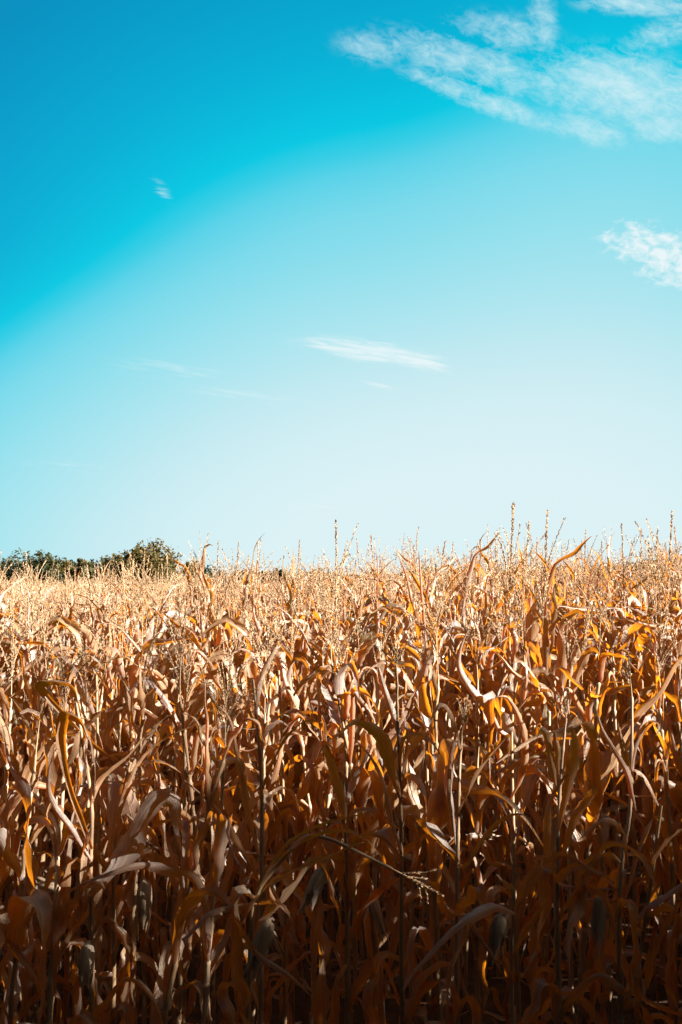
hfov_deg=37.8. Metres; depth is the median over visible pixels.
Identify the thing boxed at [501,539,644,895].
maize plant
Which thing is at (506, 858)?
maize plant
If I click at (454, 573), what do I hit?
maize plant
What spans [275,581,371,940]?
maize plant
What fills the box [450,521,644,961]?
maize plant
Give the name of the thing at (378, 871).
maize plant
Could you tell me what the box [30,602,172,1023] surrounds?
maize plant
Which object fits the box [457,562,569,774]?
maize plant
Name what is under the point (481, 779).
maize plant
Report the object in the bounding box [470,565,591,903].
maize plant
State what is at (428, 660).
maize plant
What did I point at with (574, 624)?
maize plant
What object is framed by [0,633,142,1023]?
maize plant
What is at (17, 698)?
maize plant
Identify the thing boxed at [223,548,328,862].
maize plant
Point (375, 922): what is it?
maize plant
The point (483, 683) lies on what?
maize plant
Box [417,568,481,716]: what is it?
maize plant
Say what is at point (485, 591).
maize plant
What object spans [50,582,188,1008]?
maize plant
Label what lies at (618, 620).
maize plant
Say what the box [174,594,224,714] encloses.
maize plant
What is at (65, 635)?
maize plant
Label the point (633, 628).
maize plant
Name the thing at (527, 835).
maize plant
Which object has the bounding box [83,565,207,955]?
maize plant
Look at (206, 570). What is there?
tree
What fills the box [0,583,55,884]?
maize plant
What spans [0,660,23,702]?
maize plant
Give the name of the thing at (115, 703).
maize plant
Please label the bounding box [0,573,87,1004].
maize plant
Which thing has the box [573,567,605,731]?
maize plant
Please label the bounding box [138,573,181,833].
maize plant
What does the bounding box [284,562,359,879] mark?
maize plant
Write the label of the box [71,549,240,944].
maize plant
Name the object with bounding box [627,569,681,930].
maize plant
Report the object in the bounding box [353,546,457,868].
maize plant
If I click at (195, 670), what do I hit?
maize plant
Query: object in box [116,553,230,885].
maize plant
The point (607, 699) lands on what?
maize plant
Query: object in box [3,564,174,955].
maize plant
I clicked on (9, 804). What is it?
maize plant
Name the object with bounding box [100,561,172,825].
maize plant
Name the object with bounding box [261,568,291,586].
tree
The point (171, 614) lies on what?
maize plant
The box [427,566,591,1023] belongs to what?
maize plant
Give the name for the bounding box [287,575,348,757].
maize plant
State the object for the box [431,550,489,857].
maize plant
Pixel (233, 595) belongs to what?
maize plant
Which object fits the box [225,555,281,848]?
maize plant
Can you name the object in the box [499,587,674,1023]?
maize plant
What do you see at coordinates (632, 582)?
maize plant
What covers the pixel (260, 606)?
maize plant
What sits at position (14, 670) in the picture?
maize plant
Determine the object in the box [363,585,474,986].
maize plant
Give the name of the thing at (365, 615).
maize plant
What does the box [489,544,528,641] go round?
maize plant
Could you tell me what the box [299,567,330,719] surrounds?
maize plant
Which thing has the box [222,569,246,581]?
tree
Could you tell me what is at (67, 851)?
maize plant
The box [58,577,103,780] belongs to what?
maize plant
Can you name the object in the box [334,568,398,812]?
maize plant
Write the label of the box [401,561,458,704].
maize plant
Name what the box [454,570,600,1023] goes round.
maize plant
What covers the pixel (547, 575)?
maize plant
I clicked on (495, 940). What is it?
maize plant
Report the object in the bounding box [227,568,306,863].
maize plant
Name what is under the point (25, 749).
maize plant
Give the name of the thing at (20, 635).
maize plant
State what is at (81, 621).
maize plant
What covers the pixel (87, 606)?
maize plant
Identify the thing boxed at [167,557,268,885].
maize plant
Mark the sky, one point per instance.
(283, 270)
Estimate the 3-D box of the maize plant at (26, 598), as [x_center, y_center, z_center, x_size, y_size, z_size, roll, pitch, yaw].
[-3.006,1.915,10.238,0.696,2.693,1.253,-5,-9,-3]
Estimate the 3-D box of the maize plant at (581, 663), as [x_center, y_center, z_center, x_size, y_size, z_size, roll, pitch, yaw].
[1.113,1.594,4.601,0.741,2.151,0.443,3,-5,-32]
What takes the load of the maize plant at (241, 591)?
on the ground
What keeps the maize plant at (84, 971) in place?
on the ground
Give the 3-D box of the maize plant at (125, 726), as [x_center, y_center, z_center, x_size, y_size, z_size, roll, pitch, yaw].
[-1.321,1.611,6.010,0.950,2.662,1.123,-2,-4,34]
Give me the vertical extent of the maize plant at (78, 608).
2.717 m
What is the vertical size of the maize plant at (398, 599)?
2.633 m
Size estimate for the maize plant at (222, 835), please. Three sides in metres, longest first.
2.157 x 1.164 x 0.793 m
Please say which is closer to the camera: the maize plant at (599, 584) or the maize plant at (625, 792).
the maize plant at (625, 792)
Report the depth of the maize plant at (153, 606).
8.87 m
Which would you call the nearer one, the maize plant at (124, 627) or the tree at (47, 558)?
the maize plant at (124, 627)
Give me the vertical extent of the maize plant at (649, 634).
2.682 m
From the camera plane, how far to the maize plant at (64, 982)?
4.89 m
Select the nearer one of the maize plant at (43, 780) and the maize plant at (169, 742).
the maize plant at (43, 780)
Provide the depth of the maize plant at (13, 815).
4.52 m
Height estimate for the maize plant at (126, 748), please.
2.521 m
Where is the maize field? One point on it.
(6, 590)
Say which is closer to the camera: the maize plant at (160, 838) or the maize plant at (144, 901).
the maize plant at (144, 901)
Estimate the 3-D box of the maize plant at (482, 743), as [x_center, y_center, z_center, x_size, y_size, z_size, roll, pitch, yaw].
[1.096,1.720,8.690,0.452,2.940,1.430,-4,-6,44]
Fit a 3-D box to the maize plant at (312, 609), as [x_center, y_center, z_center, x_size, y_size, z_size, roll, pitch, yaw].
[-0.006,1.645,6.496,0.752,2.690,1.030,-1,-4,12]
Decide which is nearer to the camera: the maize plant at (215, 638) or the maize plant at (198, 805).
the maize plant at (215, 638)
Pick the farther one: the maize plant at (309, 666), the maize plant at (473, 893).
the maize plant at (309, 666)
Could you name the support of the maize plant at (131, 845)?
on the ground
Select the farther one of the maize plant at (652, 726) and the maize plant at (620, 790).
the maize plant at (620, 790)
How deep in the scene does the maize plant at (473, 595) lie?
8.71 m
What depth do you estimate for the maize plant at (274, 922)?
6.77 m
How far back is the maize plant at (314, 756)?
5.31 m
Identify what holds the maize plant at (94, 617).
on the ground
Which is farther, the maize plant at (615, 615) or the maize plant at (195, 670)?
the maize plant at (615, 615)
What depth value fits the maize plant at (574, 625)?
8.09 m
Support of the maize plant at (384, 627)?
on the ground
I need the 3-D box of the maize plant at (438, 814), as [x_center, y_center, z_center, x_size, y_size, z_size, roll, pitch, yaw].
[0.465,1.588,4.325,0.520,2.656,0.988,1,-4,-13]
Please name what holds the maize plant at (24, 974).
on the ground
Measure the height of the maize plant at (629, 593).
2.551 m
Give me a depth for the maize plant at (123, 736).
7.57 m
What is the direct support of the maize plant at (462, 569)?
on the ground
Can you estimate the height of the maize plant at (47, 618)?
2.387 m
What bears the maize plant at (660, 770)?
on the ground
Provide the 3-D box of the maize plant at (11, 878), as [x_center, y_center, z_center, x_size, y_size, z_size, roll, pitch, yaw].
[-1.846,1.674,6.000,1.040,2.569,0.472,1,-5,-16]
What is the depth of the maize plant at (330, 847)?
4.50 m
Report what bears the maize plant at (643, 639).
on the ground
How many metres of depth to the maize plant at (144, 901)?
3.87 m
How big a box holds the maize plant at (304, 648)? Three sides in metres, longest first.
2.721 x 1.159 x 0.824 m
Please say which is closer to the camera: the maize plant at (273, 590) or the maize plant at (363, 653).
the maize plant at (363, 653)
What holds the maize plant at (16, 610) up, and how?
on the ground
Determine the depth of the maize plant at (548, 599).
8.35 m
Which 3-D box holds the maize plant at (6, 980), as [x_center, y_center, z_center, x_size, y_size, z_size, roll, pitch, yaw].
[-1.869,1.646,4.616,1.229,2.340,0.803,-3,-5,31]
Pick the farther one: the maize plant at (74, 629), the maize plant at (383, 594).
the maize plant at (383, 594)
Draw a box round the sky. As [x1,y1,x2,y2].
[0,0,681,575]
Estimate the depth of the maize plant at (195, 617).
7.99 m
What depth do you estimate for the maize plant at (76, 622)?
8.10 m
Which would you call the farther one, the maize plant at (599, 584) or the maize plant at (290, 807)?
the maize plant at (599, 584)
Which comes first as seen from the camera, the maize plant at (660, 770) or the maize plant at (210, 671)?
the maize plant at (210, 671)
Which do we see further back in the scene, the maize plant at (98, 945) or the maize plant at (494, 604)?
the maize plant at (494, 604)
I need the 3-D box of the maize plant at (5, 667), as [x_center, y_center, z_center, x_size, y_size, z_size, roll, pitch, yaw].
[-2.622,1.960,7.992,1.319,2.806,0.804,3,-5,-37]
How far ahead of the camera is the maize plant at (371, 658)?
6.74 m
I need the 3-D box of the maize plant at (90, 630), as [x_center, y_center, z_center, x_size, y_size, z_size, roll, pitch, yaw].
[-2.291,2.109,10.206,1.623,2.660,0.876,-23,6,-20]
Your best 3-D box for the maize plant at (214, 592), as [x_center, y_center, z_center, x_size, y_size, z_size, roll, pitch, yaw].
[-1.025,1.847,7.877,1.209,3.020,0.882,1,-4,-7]
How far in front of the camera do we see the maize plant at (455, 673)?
6.66 m
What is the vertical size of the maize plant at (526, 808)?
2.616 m
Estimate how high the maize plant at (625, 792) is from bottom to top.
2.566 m
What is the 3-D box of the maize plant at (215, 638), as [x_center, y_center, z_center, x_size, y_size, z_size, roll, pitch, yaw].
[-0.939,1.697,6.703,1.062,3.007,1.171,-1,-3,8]
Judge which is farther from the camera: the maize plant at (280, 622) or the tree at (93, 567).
the tree at (93, 567)
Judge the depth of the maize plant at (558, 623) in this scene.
8.18 m
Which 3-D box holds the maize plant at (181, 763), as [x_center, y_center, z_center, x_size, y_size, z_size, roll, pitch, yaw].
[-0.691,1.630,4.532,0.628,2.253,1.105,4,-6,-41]
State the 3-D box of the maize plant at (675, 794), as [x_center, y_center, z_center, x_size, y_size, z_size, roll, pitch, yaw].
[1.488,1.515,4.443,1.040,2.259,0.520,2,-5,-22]
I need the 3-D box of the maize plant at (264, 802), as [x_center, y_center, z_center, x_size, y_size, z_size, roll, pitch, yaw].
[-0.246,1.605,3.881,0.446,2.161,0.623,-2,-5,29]
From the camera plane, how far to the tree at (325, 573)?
164.25 m
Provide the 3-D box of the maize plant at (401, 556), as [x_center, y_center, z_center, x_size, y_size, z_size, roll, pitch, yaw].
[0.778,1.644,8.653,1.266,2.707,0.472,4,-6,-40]
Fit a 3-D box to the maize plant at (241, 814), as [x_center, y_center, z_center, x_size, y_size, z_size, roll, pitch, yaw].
[-0.501,1.805,6.098,1.151,2.708,0.712,0,-4,-6]
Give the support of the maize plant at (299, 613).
on the ground
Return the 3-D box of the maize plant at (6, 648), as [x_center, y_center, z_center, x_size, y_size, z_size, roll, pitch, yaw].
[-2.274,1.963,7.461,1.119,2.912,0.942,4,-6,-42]
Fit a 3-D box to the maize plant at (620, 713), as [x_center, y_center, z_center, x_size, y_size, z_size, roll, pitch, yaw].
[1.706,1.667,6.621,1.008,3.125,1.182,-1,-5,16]
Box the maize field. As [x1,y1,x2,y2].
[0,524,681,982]
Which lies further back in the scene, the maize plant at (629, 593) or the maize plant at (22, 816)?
the maize plant at (629, 593)
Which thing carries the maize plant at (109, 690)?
on the ground
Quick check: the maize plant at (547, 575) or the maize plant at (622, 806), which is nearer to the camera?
the maize plant at (622, 806)
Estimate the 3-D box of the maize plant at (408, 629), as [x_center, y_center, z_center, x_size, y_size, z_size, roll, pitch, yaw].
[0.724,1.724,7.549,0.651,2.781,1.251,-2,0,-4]
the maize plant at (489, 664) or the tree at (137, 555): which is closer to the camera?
the maize plant at (489, 664)
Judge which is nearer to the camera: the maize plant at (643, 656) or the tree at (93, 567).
the maize plant at (643, 656)
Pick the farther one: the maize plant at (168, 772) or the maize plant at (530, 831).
the maize plant at (168, 772)
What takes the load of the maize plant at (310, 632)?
on the ground
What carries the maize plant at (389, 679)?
on the ground
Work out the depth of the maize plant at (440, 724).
5.35 m
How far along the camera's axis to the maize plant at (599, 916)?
3.60 m
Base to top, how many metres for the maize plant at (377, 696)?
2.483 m
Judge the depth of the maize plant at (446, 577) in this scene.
10.18 m
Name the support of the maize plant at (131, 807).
on the ground
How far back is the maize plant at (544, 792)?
9.44 m
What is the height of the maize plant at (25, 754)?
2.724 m
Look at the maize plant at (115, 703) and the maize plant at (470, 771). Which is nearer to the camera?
the maize plant at (470, 771)
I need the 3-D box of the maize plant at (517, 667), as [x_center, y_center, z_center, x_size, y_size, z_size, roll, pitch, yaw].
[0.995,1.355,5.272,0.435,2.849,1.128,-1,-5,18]
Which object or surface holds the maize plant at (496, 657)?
on the ground
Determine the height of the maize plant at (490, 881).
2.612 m
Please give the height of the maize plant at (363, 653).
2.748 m
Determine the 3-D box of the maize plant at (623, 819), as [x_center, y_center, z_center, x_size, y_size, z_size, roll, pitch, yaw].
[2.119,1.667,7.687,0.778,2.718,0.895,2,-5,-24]
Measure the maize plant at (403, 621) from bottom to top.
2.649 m
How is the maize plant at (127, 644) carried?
on the ground
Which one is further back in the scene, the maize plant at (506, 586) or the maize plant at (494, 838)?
the maize plant at (506, 586)
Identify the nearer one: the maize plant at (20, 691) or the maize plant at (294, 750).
the maize plant at (20, 691)
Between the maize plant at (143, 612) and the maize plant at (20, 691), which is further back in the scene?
the maize plant at (143, 612)
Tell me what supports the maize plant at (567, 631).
on the ground
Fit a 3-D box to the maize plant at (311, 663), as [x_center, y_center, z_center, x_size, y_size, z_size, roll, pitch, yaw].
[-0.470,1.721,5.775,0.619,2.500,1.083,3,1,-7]
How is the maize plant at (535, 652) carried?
on the ground
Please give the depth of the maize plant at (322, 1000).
4.67 m
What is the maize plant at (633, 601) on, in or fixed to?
on the ground
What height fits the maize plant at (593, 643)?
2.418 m
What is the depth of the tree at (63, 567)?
107.67 m
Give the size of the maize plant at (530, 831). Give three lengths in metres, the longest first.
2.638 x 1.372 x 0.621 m
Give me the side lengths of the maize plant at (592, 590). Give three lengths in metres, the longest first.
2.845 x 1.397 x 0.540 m
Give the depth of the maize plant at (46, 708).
8.14 m
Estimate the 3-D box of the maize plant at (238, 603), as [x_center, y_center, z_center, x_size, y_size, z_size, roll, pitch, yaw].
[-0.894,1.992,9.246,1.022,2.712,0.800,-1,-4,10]
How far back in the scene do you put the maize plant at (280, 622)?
9.21 m
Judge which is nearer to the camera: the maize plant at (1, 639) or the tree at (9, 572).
the maize plant at (1, 639)
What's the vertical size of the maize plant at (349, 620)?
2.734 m
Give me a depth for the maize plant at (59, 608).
9.80 m
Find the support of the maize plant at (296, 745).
on the ground
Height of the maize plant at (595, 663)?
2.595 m
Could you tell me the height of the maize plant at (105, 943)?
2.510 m
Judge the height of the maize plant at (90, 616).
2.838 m
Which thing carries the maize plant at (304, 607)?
on the ground
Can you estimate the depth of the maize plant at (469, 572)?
7.56 m
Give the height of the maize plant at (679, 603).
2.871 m
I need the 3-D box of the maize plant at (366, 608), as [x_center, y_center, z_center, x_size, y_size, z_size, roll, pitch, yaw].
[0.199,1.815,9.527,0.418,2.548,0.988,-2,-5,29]
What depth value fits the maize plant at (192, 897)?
3.75 m
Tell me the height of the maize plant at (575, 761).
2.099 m
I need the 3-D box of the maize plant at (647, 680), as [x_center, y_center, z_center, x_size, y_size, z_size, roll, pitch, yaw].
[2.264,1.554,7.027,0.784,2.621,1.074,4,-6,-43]
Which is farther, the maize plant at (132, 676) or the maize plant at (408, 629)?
the maize plant at (408, 629)
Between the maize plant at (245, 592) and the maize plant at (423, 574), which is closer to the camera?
the maize plant at (245, 592)
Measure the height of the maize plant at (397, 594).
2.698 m
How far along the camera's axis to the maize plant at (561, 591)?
8.48 m
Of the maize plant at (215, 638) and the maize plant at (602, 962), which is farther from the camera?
the maize plant at (215, 638)
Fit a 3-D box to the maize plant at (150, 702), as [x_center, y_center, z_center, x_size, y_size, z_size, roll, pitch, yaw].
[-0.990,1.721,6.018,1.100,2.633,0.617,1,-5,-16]
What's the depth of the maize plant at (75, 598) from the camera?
10.06 m
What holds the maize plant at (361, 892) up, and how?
on the ground
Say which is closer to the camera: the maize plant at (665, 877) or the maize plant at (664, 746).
the maize plant at (664, 746)
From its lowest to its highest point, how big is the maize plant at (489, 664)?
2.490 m
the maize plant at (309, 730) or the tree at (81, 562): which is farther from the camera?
the tree at (81, 562)
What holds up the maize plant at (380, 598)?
on the ground
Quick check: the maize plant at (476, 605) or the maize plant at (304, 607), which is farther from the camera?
the maize plant at (304, 607)
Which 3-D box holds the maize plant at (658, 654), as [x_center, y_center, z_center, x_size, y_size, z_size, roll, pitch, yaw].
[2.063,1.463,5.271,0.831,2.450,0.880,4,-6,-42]
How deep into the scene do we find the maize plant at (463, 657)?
7.47 m
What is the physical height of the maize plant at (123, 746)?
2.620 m
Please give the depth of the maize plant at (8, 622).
8.11 m
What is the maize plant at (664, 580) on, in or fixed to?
on the ground
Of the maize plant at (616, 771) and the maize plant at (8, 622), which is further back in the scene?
the maize plant at (8, 622)
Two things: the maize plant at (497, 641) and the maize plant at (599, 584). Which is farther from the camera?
the maize plant at (599, 584)
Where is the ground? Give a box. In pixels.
[0,760,681,1023]
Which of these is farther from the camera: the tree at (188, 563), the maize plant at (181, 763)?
the tree at (188, 563)
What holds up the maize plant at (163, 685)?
on the ground
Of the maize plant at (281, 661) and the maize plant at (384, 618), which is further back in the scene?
the maize plant at (384, 618)
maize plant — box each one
[0,552,73,908]
[0,573,58,800]
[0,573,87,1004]
[0,574,52,863]
[0,576,75,993]
[0,579,54,814]
[0,582,61,892]
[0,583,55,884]
[0,593,141,900]
[0,600,24,836]
[0,616,158,1023]
[0,626,46,871]
[0,629,182,1023]
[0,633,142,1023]
[0,654,99,960]
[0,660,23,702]
[0,679,98,1022]
[0,685,72,851]
[0,756,78,968]
[2,589,27,757]
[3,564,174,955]
[4,562,161,998]
[4,586,66,847]
[6,570,81,769]
[6,599,66,962]
[8,599,65,763]
[11,629,120,1023]
[12,569,62,757]
[12,571,62,842]
[14,561,61,759]
[15,579,180,1023]
[18,559,214,981]
[19,560,162,897]
[22,572,67,750]
[23,617,175,1016]
[24,714,193,1023]
[29,585,99,857]
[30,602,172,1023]
[35,680,163,1023]
[39,561,203,1023]
[47,583,83,616]
[48,566,130,935]
[49,632,139,1016]
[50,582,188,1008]
[51,576,96,777]
[53,567,88,772]
[55,555,191,741]
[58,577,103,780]
[58,653,300,1023]
[61,563,133,818]
[64,578,97,798]
[70,565,158,821]
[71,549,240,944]
[71,581,173,885]
[72,599,173,790]
[76,580,305,1023]
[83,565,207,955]
[84,570,127,754]
[85,594,157,749]
[87,579,256,983]
[88,572,165,894]
[88,622,285,1023]
[91,563,200,916]
[91,609,306,1023]
[93,589,252,900]
[95,609,275,1023]
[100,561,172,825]
[102,587,267,1023]
[105,640,247,1023]
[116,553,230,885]
[121,562,223,844]
[125,555,169,847]
[125,560,246,867]
[129,564,198,886]
[136,582,161,617]
[138,541,275,930]
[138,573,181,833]
[150,647,316,1023]
[155,585,270,981]
[156,552,249,899]
[164,586,358,992]
[165,572,223,811]
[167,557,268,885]
[169,555,244,888]
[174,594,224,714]
[177,615,412,1023]
[181,811,443,1023]
[182,566,333,985]
[184,643,332,1023]
[186,567,241,857]
[189,541,269,885]
[190,595,350,1023]
[195,585,246,862]
[198,561,314,889]
[198,578,256,622]
[199,533,275,921]
[199,590,314,991]
[209,555,330,928]
[218,560,339,1023]
[220,588,296,765]
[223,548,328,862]
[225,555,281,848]
[225,570,287,812]
[225,588,384,1019]
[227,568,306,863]
[228,615,346,1023]
[232,560,258,766]
[235,539,311,938]
[236,519,422,990]
[240,613,483,1023]
[241,540,351,901]
[241,567,330,837]
[258,563,315,881]
[269,615,464,1023]
[271,594,324,840]
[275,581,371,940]
[280,566,425,1004]
[282,565,371,754]
[282,572,315,755]
[283,561,401,966]
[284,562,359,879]
[286,559,418,915]
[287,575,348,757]
[289,570,397,884]
[295,555,386,876]
[295,580,347,786]
[297,741,406,1023]
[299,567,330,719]
[300,596,529,1022]
[301,556,393,1023]
[311,557,353,819]
[312,566,392,907]
[322,527,496,889]
[322,558,404,758]
[323,564,406,818]
[327,535,394,939]
[331,607,493,1023]
[332,538,401,902]
[333,628,469,1023]
[334,565,399,731]
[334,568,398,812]
[340,567,413,862]
[352,550,450,870]
[352,569,391,633]
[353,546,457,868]
[361,562,395,808]
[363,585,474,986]
[365,564,546,1023]
[365,622,477,1023]
[366,540,510,978]
[367,559,468,869]
[372,563,444,835]
[375,560,414,725]
[378,557,531,1017]
[384,548,494,919]
[385,559,472,867]
[386,583,544,1023]
[391,573,542,1023]
[392,547,446,818]
[393,694,532,1023]
[401,544,493,854]
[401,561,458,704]
[402,532,548,880]
[402,852,605,1023]
[406,554,454,606]
[412,545,537,945]
[413,550,500,882]
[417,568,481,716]
[419,586,518,976]
[421,554,483,656]
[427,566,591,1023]
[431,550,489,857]
[432,556,484,774]
[442,532,540,937]
[448,565,495,802]
[448,588,542,988]
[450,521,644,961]
[451,549,494,762]
[451,550,474,666]
[452,623,557,1023]
[454,553,494,840]
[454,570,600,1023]
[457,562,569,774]
[460,530,507,861]
[462,568,567,932]
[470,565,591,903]
[471,593,545,843]
[472,510,653,1016]
[474,580,595,925]
[485,502,574,1023]
[485,557,567,849]
[488,623,665,1023]
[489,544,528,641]
[489,553,548,844]
[497,568,681,1023]
[498,541,630,916]
[498,568,574,666]
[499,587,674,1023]
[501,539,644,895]
[501,571,592,798]
[512,540,574,638]
[514,569,651,971]
[516,649,660,1023]
[519,568,553,875]
[520,553,548,795]
[525,687,659,1023]
[534,545,559,631]
[535,548,632,872]
[539,529,671,878]
[541,559,633,931]
[542,606,681,1005]
[543,561,615,840]
[550,524,681,959]
[562,577,681,1020]
[565,549,636,760]
[573,528,678,928]
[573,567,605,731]
[574,540,641,887]
[576,560,616,733]
[584,511,681,917]
[586,566,618,620]
[591,769,681,1023]
[592,551,649,884]
[592,555,661,797]
[597,527,681,985]
[602,548,680,844]
[603,558,681,898]
[608,548,654,842]
[608,551,650,838]
[609,568,644,796]
[610,567,660,799]
[612,553,681,779]
[615,599,681,1023]
[616,560,635,709]
[618,547,680,896]
[621,525,681,847]
[621,575,681,897]
[622,616,681,913]
[623,548,681,843]
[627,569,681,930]
[636,542,677,698]
[642,548,680,597]
[646,540,681,596]
[647,544,681,736]
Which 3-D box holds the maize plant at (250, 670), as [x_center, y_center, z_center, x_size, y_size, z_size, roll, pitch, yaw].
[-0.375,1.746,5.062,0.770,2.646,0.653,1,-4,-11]
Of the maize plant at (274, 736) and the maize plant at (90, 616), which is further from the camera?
the maize plant at (90, 616)
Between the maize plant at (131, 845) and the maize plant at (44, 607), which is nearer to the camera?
the maize plant at (131, 845)
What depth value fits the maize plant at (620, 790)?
9.46 m
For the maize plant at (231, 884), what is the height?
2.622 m
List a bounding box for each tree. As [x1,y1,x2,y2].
[0,548,33,583]
[6,549,73,587]
[46,558,75,586]
[64,559,104,583]
[69,558,95,585]
[98,537,199,587]
[180,561,205,585]
[203,565,237,586]
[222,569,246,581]
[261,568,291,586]
[308,567,333,578]
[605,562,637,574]
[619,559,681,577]
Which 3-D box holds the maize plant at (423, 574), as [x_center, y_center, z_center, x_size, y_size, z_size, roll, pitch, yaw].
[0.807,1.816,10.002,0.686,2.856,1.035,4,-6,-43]
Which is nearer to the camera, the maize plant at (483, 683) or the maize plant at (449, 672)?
the maize plant at (449, 672)
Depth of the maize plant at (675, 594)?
8.78 m
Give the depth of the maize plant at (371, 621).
8.43 m
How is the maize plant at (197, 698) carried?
on the ground
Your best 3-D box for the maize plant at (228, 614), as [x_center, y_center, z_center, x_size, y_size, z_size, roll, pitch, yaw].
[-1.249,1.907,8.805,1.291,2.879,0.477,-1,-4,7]
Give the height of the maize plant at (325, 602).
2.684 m
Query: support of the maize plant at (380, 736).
on the ground
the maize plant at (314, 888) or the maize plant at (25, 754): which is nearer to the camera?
the maize plant at (314, 888)
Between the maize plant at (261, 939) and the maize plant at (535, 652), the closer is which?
the maize plant at (261, 939)
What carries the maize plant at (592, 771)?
on the ground
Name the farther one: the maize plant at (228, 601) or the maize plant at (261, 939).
the maize plant at (228, 601)
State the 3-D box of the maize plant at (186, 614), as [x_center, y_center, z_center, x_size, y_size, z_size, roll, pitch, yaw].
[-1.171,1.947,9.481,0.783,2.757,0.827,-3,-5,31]
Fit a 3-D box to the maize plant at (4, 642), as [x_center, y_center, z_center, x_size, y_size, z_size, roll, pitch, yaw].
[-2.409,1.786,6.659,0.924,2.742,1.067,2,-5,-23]
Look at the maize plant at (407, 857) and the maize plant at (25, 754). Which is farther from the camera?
the maize plant at (25, 754)
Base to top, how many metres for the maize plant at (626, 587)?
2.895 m
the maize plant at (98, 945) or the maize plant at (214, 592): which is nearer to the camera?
the maize plant at (98, 945)
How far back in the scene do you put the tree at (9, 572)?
103.89 m
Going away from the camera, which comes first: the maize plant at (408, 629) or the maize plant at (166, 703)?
the maize plant at (166, 703)
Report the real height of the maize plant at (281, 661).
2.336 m
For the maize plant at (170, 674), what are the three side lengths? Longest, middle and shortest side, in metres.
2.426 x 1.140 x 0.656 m
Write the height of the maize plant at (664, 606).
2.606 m
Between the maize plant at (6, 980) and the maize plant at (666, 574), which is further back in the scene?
the maize plant at (666, 574)
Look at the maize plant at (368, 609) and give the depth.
8.83 m
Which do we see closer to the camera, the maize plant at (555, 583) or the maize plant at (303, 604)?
the maize plant at (555, 583)
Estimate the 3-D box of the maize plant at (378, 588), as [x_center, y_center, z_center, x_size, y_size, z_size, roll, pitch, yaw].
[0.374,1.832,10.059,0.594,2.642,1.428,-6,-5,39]
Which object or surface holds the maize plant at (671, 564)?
on the ground
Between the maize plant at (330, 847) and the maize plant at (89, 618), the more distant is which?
the maize plant at (89, 618)
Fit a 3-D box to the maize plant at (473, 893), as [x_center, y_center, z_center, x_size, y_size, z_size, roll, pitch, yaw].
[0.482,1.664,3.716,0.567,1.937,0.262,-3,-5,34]

